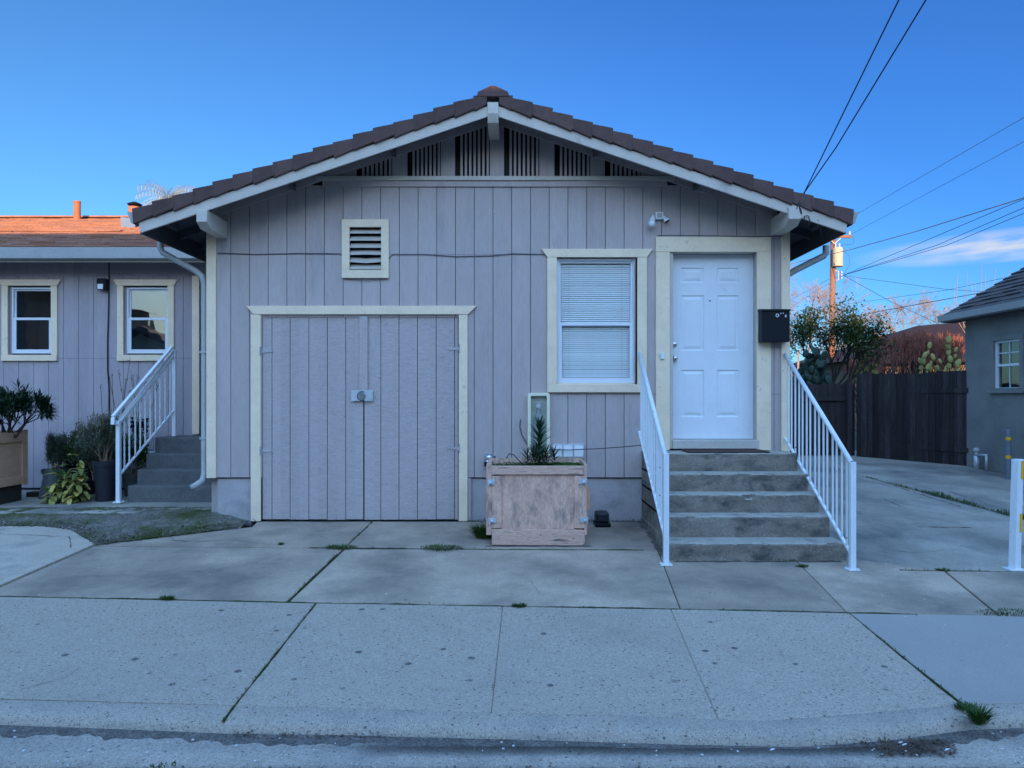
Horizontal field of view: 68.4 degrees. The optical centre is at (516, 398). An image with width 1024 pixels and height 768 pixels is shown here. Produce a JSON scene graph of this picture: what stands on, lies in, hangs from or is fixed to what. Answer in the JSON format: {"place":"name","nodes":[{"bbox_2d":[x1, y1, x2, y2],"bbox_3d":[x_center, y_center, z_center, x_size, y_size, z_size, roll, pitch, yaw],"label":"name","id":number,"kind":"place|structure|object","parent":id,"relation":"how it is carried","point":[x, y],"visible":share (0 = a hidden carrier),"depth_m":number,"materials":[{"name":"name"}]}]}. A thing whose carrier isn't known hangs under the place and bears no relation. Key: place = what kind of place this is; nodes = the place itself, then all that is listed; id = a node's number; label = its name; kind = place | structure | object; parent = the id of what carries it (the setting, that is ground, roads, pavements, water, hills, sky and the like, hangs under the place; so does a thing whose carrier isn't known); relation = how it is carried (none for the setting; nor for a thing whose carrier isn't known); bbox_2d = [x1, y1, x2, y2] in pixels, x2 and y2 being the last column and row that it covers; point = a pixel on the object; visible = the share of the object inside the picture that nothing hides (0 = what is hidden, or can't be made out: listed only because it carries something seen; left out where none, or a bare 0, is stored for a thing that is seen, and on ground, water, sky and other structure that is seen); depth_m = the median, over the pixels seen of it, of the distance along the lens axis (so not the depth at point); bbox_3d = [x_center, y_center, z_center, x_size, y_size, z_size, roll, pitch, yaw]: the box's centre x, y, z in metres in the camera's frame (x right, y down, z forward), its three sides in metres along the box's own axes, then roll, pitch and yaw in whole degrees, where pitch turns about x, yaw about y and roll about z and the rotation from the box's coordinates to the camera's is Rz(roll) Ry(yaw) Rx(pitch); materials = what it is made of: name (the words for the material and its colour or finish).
{"place":"outdoors","nodes":[
{"label":"outdoors","id":0,"kind":"place"},
{"bbox_2d":[63,428,95,467],"bbox_3d":[-5.739,0.643,9.955,0.499,0.591,0.538,0,0,-35],"label":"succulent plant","id":1,"kind":"object","parent":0,"point":[70,445],"visible":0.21,"depth_m":9.77,"materials":[{"name":"green plant"}]},
{"bbox_2d":[0,490,211,514],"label":"patio","id":2,"kind":"structure","parent":0,"point":[25,501],"depth_m":8.89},
{"bbox_2d":[0,430,27,504],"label":"wooden planter","id":3,"kind":"object","parent":2,"relation":"on","point":[13,465],"visible":0.94,"depth_m":9.13,"materials":[{"name":"brown wood"}]},
{"bbox_2d":[0,378,60,437],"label":"oleander shrub","id":4,"kind":"object","parent":3,"relation":"on","point":[22,401],"visible":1,"depth_m":9.13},
{"bbox_2d":[26,491,39,496],"bbox_3d":[-6.186,1.235,9.725,0.183,0.060,0.150,0,0,0],"label":"brick","id":5,"kind":"object","parent":2,"relation":"on","point":[33,494],"visible":0.51,"depth_m":9.65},
{"bbox_2d":[38,469,60,498],"bbox_3d":[-5.920,1.085,9.600,0.300,0.360,0.300,0,0,0],"label":"plant pot","id":6,"kind":"object","parent":2,"relation":"on","point":[48,479],"visible":0.52,"depth_m":9.51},
{"bbox_2d":[41,468,66,484],"bbox_3d":[-6.000,1.095,9.850,0.367,0.340,0.367,0,0,0],"label":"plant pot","id":7,"kind":"object","parent":2,"relation":"on","point":[42,471],"visible":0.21,"depth_m":9.73,"materials":[{"name":"ceramic"}]},
{"bbox_2d":[42,430,70,469],"bbox_3d":[-6.005,0.676,9.862,0.344,0.565,0.349,0,0,0],"label":"rosemary plant","id":8,"kind":"object","parent":7,"relation":"on","point":[54,444],"visible":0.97,"depth_m":9.79,"materials":[{"name":"green plant"}]},
{"bbox_2d":[39,454,90,504],"bbox_3d":[-5.480,1.020,9.121,0.620,0.721,0.455,0,0,0],"label":"variegated plant","id":9,"kind":"object","parent":2,"relation":"on","point":[55,490],"visible":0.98,"depth_m":9.11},
{"bbox_2d":[59,444,88,469],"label":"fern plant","id":10,"kind":"object","parent":2,"relation":"on","point":[74,462],"visible":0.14,"depth_m":9.89,"materials":[{"name":"green plant"}]},
{"bbox_2d":[64,466,94,494],"bbox_3d":[-5.720,1.085,9.920,0.410,0.360,0.410,0,0,0],"label":"plant pot","id":11,"kind":"object","parent":2,"relation":"on","point":[89,475],"visible":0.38,"depth_m":9.83,"materials":[{"name":"plastic"}]},
{"bbox_2d":[70,430,115,480],"bbox_3d":[-5.408,0.719,9.695,0.574,0.680,0.513,0,0,0],"label":"tangled plant","id":12,"kind":"object","parent":11,"relation":"in","point":[90,456],"visible":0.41,"depth_m":9.61,"materials":[{"name":"green plant"}]},
{"bbox_2d":[70,480,91,500],"bbox_3d":[-5.420,1.145,9.380,0.238,0.240,0.238,0,0,0],"label":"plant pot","id":13,"kind":"object","parent":2,"relation":"on","point":[88,482],"visible":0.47,"depth_m":9.33,"materials":[{"name":"plastic"}]},
{"bbox_2d":[92,459,115,501],"bbox_3d":[-5.071,1.015,9.300,0.292,0.500,0.292,0,0,0],"label":"plant pot","id":14,"kind":"object","parent":2,"relation":"on","point":[104,472],"visible":0.88,"depth_m":9.20,"materials":[{"name":"plastic"}]},
{"bbox_2d":[71,410,127,460],"bbox_3d":[-5.120,0.470,9.296,0.636,0.678,0.562,0,0,-31],"label":"grey leaved plant","id":15,"kind":"object","parent":14,"relation":"in","point":[106,430],"visible":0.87,"depth_m":9.18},
{"bbox_2d":[91,444,130,468],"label":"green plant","id":16,"kind":"object","parent":2,"relation":"on","point":[114,457],"visible":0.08,"depth_m":10.08,"materials":[{"name":"green plant"}]},
{"bbox_2d":[122,473,136,495],"bbox_3d":[-4.980,1.125,9.800,0.259,0.280,0.259,0,0,0],"label":"plant pot","id":17,"kind":"object","parent":2,"relation":"on","point":[128,480],"visible":0.55,"depth_m":9.70,"materials":[{"name":"plastic"}]},
{"bbox_2d":[100,357,158,494],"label":"flower stalks","id":18,"kind":"object","parent":17,"relation":"in","point":[123,397],"visible":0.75,"depth_m":9.82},
{"bbox_2d":[115,431,151,474],"bbox_3d":[-4.979,0.711,9.822,0.441,0.636,0.382,0,0,-16],"label":"leafy plant","id":19,"kind":"object","parent":17,"relation":"on","point":[142,455],"visible":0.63,"depth_m":9.78,"materials":[{"name":"green plant"}]},
{"bbox_2d":[130,417,149,439],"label":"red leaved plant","id":20,"kind":"object","parent":19,"relation":"on","point":[132,426],"visible":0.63,"depth_m":9.89,"materials":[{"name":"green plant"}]},
{"bbox_2d":[128,435,211,501],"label":"concrete stairs","id":21,"kind":"structure","parent":2,"relation":"on","point":[171,472],"depth_m":9.39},
{"bbox_2d":[111,346,176,502],"bbox_3d":[-4.693,0.282,9.515,0.117,1.946,1.147,0,0,11],"label":"stair railing","id":22,"kind":"object","parent":21,"relation":"on","point":[172,356],"visible":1,"depth_m":9.51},
{"bbox_2d":[0,597,956,720],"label":"sidewalk","id":23,"kind":"structure","parent":0,"point":[738,665],"depth_m":4.59,"materials":[{"name":"concrete"}]},
{"bbox_2d":[13,554,1022,765],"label":"grit","id":24,"kind":"object","parent":23,"relation":"on","point":[542,740],"visible":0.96,"depth_m":3.67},
{"bbox_2d":[510,602,526,607],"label":"grass tuft","id":25,"kind":"object","parent":23,"relation":"on","point":[520,604],"visible":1,"depth_m":5.54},
{"bbox_2d":[22,485,994,688],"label":"pavement cracks","id":26,"kind":"object","parent":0,"point":[539,593],"visible":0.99,"depth_m":7.61,"materials":[{"name":"soil"}]},
{"bbox_2d":[0,0,1023,362],"label":"sky","id":27,"kind":"structure","parent":0,"point":[100,99],"materials":[{"name":"blue"}]},
{"bbox_2d":[241,429,855,550],"bbox_3d":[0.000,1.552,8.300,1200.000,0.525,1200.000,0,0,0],"label":"ground","id":28,"kind":"structure","parent":0,"point":[247,526],"depth_m":8.62,"materials":[{"name":"concrete"}]},
{"bbox_2d":[0,526,94,587],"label":"raised slab","id":29,"kind":"structure","parent":28,"relation":"on","point":[33,549],"depth_m":7.12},
{"bbox_2d":[0,200,205,489],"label":"neighbouring house","id":30,"kind":"structure","parent":28,"relation":"on","point":[53,316],"depth_m":10.40,"materials":[{"name":"wood"}]},
{"bbox_2d":[0,279,60,360],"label":"window","id":31,"kind":"structure","parent":30,"relation":"in","point":[34,310],"depth_m":10.42,"materials":[{"name":"plastic"}]},
{"bbox_2d":[97,278,108,289],"bbox_3d":[-5.671,-1.560,10.332,0.128,0.157,0.095,0,0,0],"label":"wall lamp","id":32,"kind":"object","parent":30,"relation":"attached to","point":[102,283],"visible":1,"depth_m":10.29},
{"bbox_2d":[107,262,109,413],"bbox_3d":[-5.617,-0.559,10.388,0.047,2.688,0.017,0,0,0],"label":"wall cable","id":33,"kind":"object","parent":30,"relation":"attached to","point":[108,335],"depth_m":10.38,"materials":[{"name":"metal"}]},
{"bbox_2d":[113,279,177,360],"bbox_3d":[-5.106,-1.074,10.693,0.889,1.122,0.655,0,0,0],"label":"window","id":34,"kind":"structure","parent":30,"relation":"in","point":[150,311],"depth_m":10.42,"materials":[{"name":"plastic"}]},
{"bbox_2d":[200,276,205,434],"bbox_3d":[-3.915,-0.495,10.520,1.070,2.700,0.040,0,0,0],"label":"door","id":35,"kind":"structure","parent":30,"relation":"in","point":[205,276],"depth_m":10.50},
{"bbox_2d":[0,506,249,546],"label":"mossy mound","id":36,"kind":"object","parent":28,"relation":"on","point":[152,519],"visible":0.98,"depth_m":8.12,"materials":[{"name":"plant"}]},
{"bbox_2d":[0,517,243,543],"bbox_3d":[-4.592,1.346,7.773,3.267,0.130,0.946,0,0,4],"label":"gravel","id":37,"kind":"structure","parent":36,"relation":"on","point":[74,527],"depth_m":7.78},
{"bbox_2d":[136,180,193,204],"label":"bare tree","id":38,"kind":"object","parent":28,"relation":"on","point":[168,194],"visible":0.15,"depth_m":59.69,"materials":[{"name":"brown plant"}]},
{"bbox_2d":[127,86,858,524],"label":"wooden house","id":39,"kind":"structure","parent":28,"relation":"on","point":[407,386],"depth_m":8.30,"materials":[{"name":"wood"}]},
{"bbox_2d":[259,317,363,519],"bbox_3d":[-2.254,0.220,8.309,1.130,2.241,0.081,0,0,0],"label":"garage door","id":40,"kind":"structure","parent":39,"relation":"in","point":[313,449],"depth_m":8.31,"materials":[{"name":"paint"}]},
{"bbox_2d":[221,253,544,279],"bbox_3d":[-1.478,-1.449,8.286,3.612,0.306,0.019,0,0,0],"label":"wall cable","id":41,"kind":"object","parent":39,"relation":"attached to","point":[389,257],"depth_m":8.29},
{"bbox_2d":[351,316,459,519],"bbox_3d":[-1.216,0.220,8.302,1.197,2.241,0.096,0,0,0],"label":"garage door","id":42,"kind":"structure","parent":39,"relation":"in","point":[408,366],"depth_m":8.31,"materials":[{"name":"paint"}]},
{"bbox_2d":[484,454,495,466],"bbox_3d":[-0.291,0.675,8.230,0.117,0.134,0.117,0,0,45],"label":"hose reel cap","id":43,"kind":"object","parent":39,"relation":"attached to","point":[487,456],"visible":0.63,"depth_m":8.19,"materials":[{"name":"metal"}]},
{"bbox_2d":[519,419,534,451],"bbox_3d":[0.120,0.416,8.280,0.174,0.366,0.031,0,0,0],"label":"wall cable","id":44,"kind":"object","parent":39,"relation":"attached to","point":[521,433],"depth_m":8.27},
{"bbox_2d":[531,402,545,453],"bbox_3d":[0.242,0.320,8.222,0.156,0.565,0.156,0,0,0],"label":"panel","id":45,"kind":"object","parent":39,"relation":"on","point":[538,405],"visible":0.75,"depth_m":8.21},
{"bbox_2d":[528,393,549,456],"bbox_3d":[0.246,0.290,8.262,0.242,0.697,0.074,0,0,0],"label":"wall niche","id":46,"kind":"object","parent":39,"relation":"attached to","point":[542,398],"depth_m":8.29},
{"bbox_2d":[552,444,583,457],"bbox_3d":[0.567,0.579,8.271,0.352,0.152,0.055,0,0,0],"label":"glass block strip","id":47,"kind":"object","parent":39,"relation":"attached to","point":[571,454],"visible":0.94,"depth_m":8.24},
{"bbox_2d":[549,445,640,450],"bbox_3d":[0.850,0.534,8.148,0.997,0.070,0.043,0,0,7],"label":"wall cable","id":48,"kind":"object","parent":39,"relation":"attached to","point":[598,448],"depth_m":8.14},
{"bbox_2d":[541,249,651,391],"bbox_3d":[0.887,-0.851,8.466,1.221,1.575,0.412,0,0,0],"label":"window","id":49,"kind":"structure","parent":39,"relation":"in","point":[590,302],"depth_m":8.37,"materials":[{"name":"plastic"}]},
{"bbox_2d":[648,212,669,226],"bbox_3d":[1.554,-1.950,8.241,0.245,0.177,0.122,0,0,-11],"label":"security light","id":50,"kind":"object","parent":39,"relation":"attached to","point":[655,217],"visible":1,"depth_m":8.22,"materials":[{"name":"plastic"}]},
{"bbox_2d":[673,255,752,438],"bbox_3d":[2.189,-0.576,8.407,0.919,2.057,0.106,0,0,0],"label":"front door","id":51,"kind":"structure","parent":39,"relation":"in","point":[713,294],"depth_m":8.42,"materials":[{"name":"metal"}]},
{"bbox_2d":[657,235,779,236],"bbox_3d":[2.236,-1.779,8.264,1.376,0.025,0.010,0,0,0],"label":"wall cable","id":52,"kind":"object","parent":39,"relation":"attached to","point":[717,235],"depth_m":8.26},
{"bbox_2d":[758,309,790,342],"bbox_3d":[2.806,-0.793,8.198,0.317,0.366,0.143,0,0,0],"label":"mailbox","id":53,"kind":"object","parent":39,"relation":"attached to","point":[773,325],"visible":1,"depth_m":8.14,"materials":[{"name":"plastic"}]},
{"bbox_2d":[796,192,821,235],"bbox_3d":[3.041,-1.922,7.817,0.349,0.457,0.116,0,0,-11],"label":"service splice","id":54,"kind":"object","parent":39,"relation":"hanging from","point":[799,204],"visible":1,"depth_m":7.75,"materials":[{"name":"metal"}]},
{"bbox_2d":[804,0,898,191],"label":"overhead wire","id":55,"kind":"object","parent":54,"relation":"attached to","point":[854,90],"visible":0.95,"depth_m":6.44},
{"bbox_2d":[805,0,925,191],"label":"overhead wire","id":56,"kind":"object","parent":54,"relation":"attached to","point":[870,90],"visible":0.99,"depth_m":6.46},
{"bbox_2d":[0,522,1023,616],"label":"driveway apron","id":57,"kind":"object","parent":28,"relation":"on","point":[265,566],"visible":0.83,"depth_m":6.28,"materials":[{"name":"concrete"}]},
{"bbox_2d":[157,595,174,600],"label":"grass tuft","id":58,"kind":"object","parent":57,"relation":"on","point":[169,597],"visible":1,"depth_m":5.70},
{"bbox_2d":[326,543,356,549],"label":"grass tuft","id":59,"kind":"object","parent":57,"relation":"on","point":[337,547],"visible":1,"depth_m":7.16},
{"bbox_2d":[420,544,462,551],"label":"grass tuft","id":60,"kind":"object","parent":57,"relation":"on","point":[440,547],"visible":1,"depth_m":7.16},
{"bbox_2d":[465,518,495,538],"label":"grass tuft","id":61,"kind":"object","parent":57,"relation":"on","point":[478,532],"visible":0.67,"depth_m":7.51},
{"bbox_2d":[0,525,1012,721],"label":"moss","id":62,"kind":"object","parent":57,"relation":"on","point":[336,556],"visible":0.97,"depth_m":5.55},
{"bbox_2d":[485,458,589,545],"bbox_3d":[0.206,1.023,7.561,1.014,0.796,0.658,0,0,0],"label":"wooden planter","id":63,"kind":"object","parent":57,"relation":"on","point":[537,505],"visible":0.96,"depth_m":7.28,"materials":[{"name":"brown wood"}]},
{"bbox_2d":[493,461,581,465],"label":"ground cover","id":64,"kind":"object","parent":63,"relation":"on","point":[553,464],"visible":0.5,"depth_m":7.59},
{"bbox_2d":[520,415,570,465],"bbox_3d":[0.237,0.455,7.565,0.574,0.590,0.570,0,0,41],"label":"lily plant","id":65,"kind":"object","parent":63,"relation":"in","point":[540,451],"visible":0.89,"depth_m":7.52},
{"bbox_2d":[593,510,610,526],"bbox_3d":[0.922,1.295,8.120,0.165,0.150,0.240,0,0,0],"label":"black box","id":66,"kind":"object","parent":57,"relation":"on","point":[601,517],"visible":1,"depth_m":8.02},
{"bbox_2d":[637,352,672,565],"bbox_3d":[1.316,0.477,7.411,0.102,1.971,1.681,0,0,0],"label":"stair railing","id":67,"kind":"object","parent":57,"relation":"on","point":[652,420],"visible":1,"depth_m":7.17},
{"bbox_2d":[795,564,809,567],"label":"grass tuft","id":68,"kind":"object","parent":57,"relation":"on","point":[802,565],"visible":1,"depth_m":6.55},
{"bbox_2d":[976,607,1023,616],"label":"grass tuft","id":69,"kind":"object","parent":57,"relation":"on","point":[1002,611],"visible":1,"depth_m":5.41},
{"bbox_2d":[0,700,1023,746],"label":"kerb","id":70,"kind":"structure","parent":28,"relation":"on","point":[859,728],"depth_m":3.83,"materials":[{"name":"concrete"}]},
{"bbox_2d":[952,701,977,710],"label":"grass tuft","id":71,"kind":"object","parent":70,"relation":"on","point":[959,706],"visible":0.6,"depth_m":3.96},
{"bbox_2d":[960,702,998,725],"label":"grass tuft","id":72,"kind":"object","parent":70,"relation":"on","point":[979,716],"visible":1,"depth_m":3.79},
{"bbox_2d":[0,733,1023,767],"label":"gutter","id":73,"kind":"object","parent":28,"relation":"on","point":[45,751],"visible":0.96,"depth_m":3.57,"materials":[{"name":"concrete"}]},
{"bbox_2d":[0,725,1023,748],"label":"gutter silt","id":74,"kind":"object","parent":73,"relation":"on","point":[7,731],"visible":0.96,"depth_m":3.75,"materials":[{"name":"soil"}]},
{"bbox_2d":[25,554,1022,756],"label":"leaf litter","id":75,"kind":"object","parent":73,"relation":"on","point":[909,748],"visible":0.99,"depth_m":3.67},
{"bbox_2d":[223,466,1023,719],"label":"weeds","id":76,"kind":"object","parent":28,"relation":"on","point":[949,497],"visible":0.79,"depth_m":8.64,"materials":[{"name":"green plant"}]},
{"bbox_2d":[641,450,845,561],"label":"concrete stairs","id":77,"kind":"structure","parent":28,"relation":"on","point":[743,506],"depth_m":7.30,"materials":[{"name":"concrete"}]},
{"bbox_2d":[681,449,769,452],"bbox_3d":[2.230,0.566,8.070,0.860,0.013,0.340,0,0,0],"label":"door mat","id":78,"kind":"object","parent":77,"relation":"on","point":[724,451],"depth_m":7.97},
{"bbox_2d":[783,353,860,570],"bbox_3d":[2.903,0.487,7.350,0.102,1.971,1.863,0,0,1],"label":"stair railing","id":79,"kind":"object","parent":77,"relation":"on","point":[851,548],"visible":1,"depth_m":7.14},
{"bbox_2d":[790,346,832,384],"bbox_3d":[6.663,0.016,16.998,1.510,2.381,0.826,0,0,0],"label":"prickly pear","id":80,"kind":"object","parent":28,"relation":"on","point":[812,367],"visible":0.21,"depth_m":16.73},
{"bbox_2d":[790,263,875,378],"bbox_3d":[10.405,-1.968,27.622,6.034,6.475,5.882,0,0,0],"label":"bare tree","id":81,"kind":"object","parent":28,"relation":"on","point":[823,295],"visible":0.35,"depth_m":27.29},
{"bbox_2d":[828,231,851,363],"bbox_3d":[14.502,-3.128,33.775,1.017,8.770,0.552,0,0,17],"label":"utility pole","id":82,"kind":"object","parent":28,"relation":"on","point":[836,259],"visible":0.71,"depth_m":33.88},
{"bbox_2d":[843,275,938,323],"bbox_3d":[19.067,-4.846,38.011,11.981,1.393,0.189,0,0,-43],"label":"overhead wire","id":83,"kind":"object","parent":82,"relation":"attached to","point":[888,300],"visible":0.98,"depth_m":37.68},
{"bbox_2d":[822,293,977,322],"bbox_3d":[16.120,-3.738,31.051,0.365,0.368,10.477,0,0,-17],"label":"overhead wire","id":84,"kind":"object","parent":82,"relation":"attached to","point":[918,304],"visible":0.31,"depth_m":30.64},
{"bbox_2d":[792,197,1023,263],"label":"overhead wire","id":85,"kind":"object","parent":82,"relation":"attached to","point":[924,228],"visible":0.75,"depth_m":26.26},
{"bbox_2d":[844,275,982,291],"bbox_3d":[16.457,-4.594,30.093,1.177,1.893,8.378,0,0,-22],"label":"overhead wire","id":86,"kind":"object","parent":82,"relation":"attached to","point":[916,285],"visible":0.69,"depth_m":30.87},
{"bbox_2d":[845,199,1023,274],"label":"overhead wire","id":87,"kind":"object","parent":82,"relation":"attached to","point":[940,234],"visible":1,"depth_m":25.42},
{"bbox_2d":[846,213,1023,274],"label":"overhead wire","id":88,"kind":"object","parent":82,"relation":"attached to","point":[945,245],"visible":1,"depth_m":27.99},
{"bbox_2d":[848,208,1022,273],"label":"overhead wire","id":89,"kind":"object","parent":82,"relation":"attached to","point":[943,242],"visible":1,"depth_m":26.98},
{"bbox_2d":[850,142,1022,234],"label":"overhead wire","id":90,"kind":"object","parent":82,"relation":"attached to","point":[940,186],"visible":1,"depth_m":26.02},
{"bbox_2d":[790,292,904,384],"bbox_3d":[7.999,-0.840,19.204,3.744,4.195,2.656,0,0,0],"label":"leafy tree","id":91,"kind":"object","parent":28,"relation":"on","point":[854,333],"visible":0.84,"depth_m":19.02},
{"bbox_2d":[853,351,877,383],"bbox_3d":[9.216,-0.723,19.838,0.738,1.053,0.350,0,0,0],"label":"prickly pear","id":92,"kind":"object","parent":28,"relation":"on","point":[865,369],"visible":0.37,"depth_m":19.80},
{"bbox_2d":[790,322,964,428],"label":"house","id":93,"kind":"structure","parent":28,"relation":"on","point":[956,329],"depth_m":32.27,"materials":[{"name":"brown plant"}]},
{"bbox_2d":[835,289,959,347],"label":"bare tree","id":94,"kind":"object","parent":28,"relation":"on","point":[918,311],"visible":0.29,"depth_m":44.11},
{"bbox_2d":[842,329,964,424],"bbox_3d":[12.291,-0.438,23.704,4.177,3.395,2.165,0,0,0],"label":"red shrub","id":95,"kind":"object","parent":28,"relation":"on","point":[910,347],"visible":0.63,"depth_m":23.19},
{"bbox_2d":[851,614,1023,703],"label":"sidewalk patch","id":96,"kind":"object","parent":28,"relation":"on","point":[989,668],"visible":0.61,"depth_m":4.75,"materials":[{"name":"concrete"}]},
{"bbox_2d":[918,336,960,373],"bbox_3d":[12.652,-1.120,22.439,1.355,1.469,0.350,0,0,0],"label":"prickly pear","id":97,"kind":"object","parent":28,"relation":"on","point":[922,359],"visible":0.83,"depth_m":22.40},
{"bbox_2d":[937,267,1023,472],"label":"stucco house","id":98,"kind":"structure","parent":28,"relation":"on","point":[992,317],"depth_m":13.04,"materials":[{"name":"paint"}]},
{"bbox_2d":[988,333,1023,392],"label":"window","id":99,"kind":"structure","parent":98,"relation":"in","point":[1012,365],"depth_m":12.80,"materials":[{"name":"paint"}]},
{"bbox_2d":[953,271,1009,332],"bbox_3d":[16.025,-1.691,26.029,2.003,5.892,0.477,0,0,0],"label":"pruned tree","id":100,"kind":"object","parent":28,"relation":"on","point":[972,293],"visible":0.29,"depth_m":25.99,"materials":[{"name":"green plant"}]},
{"bbox_2d":[253,467,1004,561],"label":"dirt","id":101,"kind":"structure","parent":0,"point":[656,545],"depth_m":7.26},
{"bbox_2d":[798,451,1023,572],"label":"driveway","id":102,"kind":"structure","parent":0,"point":[929,528],"depth_m":8.80,"materials":[{"name":"concrete"}]},
{"bbox_2d":[790,381,854,455],"bbox_3d":[4.771,0.445,16.284,5.141,1.620,0.168,0,0,0],"label":"board fence","id":103,"kind":"object","parent":102,"relation":"on","point":[836,403],"visible":0.16,"depth_m":16.35,"materials":[{"name":"brown wood"}]},
{"bbox_2d":[856,370,967,465],"bbox_3d":[7.807,0.368,14.907,0.061,1.793,2.616,0,0,-23],"label":"board fence","id":104,"kind":"object","parent":102,"relation":"on","point":[921,417],"visible":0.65,"depth_m":14.84,"materials":[{"name":"brown wood"}]},
{"bbox_2d":[936,567,950,570],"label":"grass tuft","id":105,"kind":"object","parent":102,"relation":"on","point":[942,569],"visible":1,"depth_m":6.44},
{"bbox_2d":[973,448,987,469],"bbox_3d":[8.120,1.070,13.176,0.110,0.390,0.358,0,0,0],"label":"pipe","id":106,"kind":"object","parent":102,"relation":"on","point":[976,459],"visible":0.99,"depth_m":13.26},
{"bbox_2d":[1005,429,1010,479],"bbox_3d":[7.769,0.888,11.900,0.083,0.790,0.082,0,0,0],"label":"bollard pipe","id":107,"kind":"object","parent":102,"relation":"on","point":[1007,454],"visible":0.99,"depth_m":11.87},
{"bbox_2d":[1001,459,1023,570],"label":"marker post","id":108,"kind":"object","parent":102,"relation":"on","point":[1016,505],"visible":1,"depth_m":6.44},
{"bbox_2d":[828,277,1005,306],"bbox_3d":[17.541,-4.625,33.575,0.920,0.350,13.186,0,0,-10],"label":"overhead wire","id":109,"kind":"object","parent":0,"point":[928,292],"visible":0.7,"depth_m":32.98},
{"bbox_2d":[859,117,1023,212],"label":"overhead wire","id":110,"kind":"object","parent":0,"point":[947,161],"visible":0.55,"depth_m":23.61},
{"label":"road","id":111,"kind":"structure","parent":0,"visible":0},
{"bbox_2d":[150,761,175,767],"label":"grass tuft","id":112,"kind":"object","parent":111,"relation":"on","point":[159,766],"visible":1,"depth_m":3.42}
]}

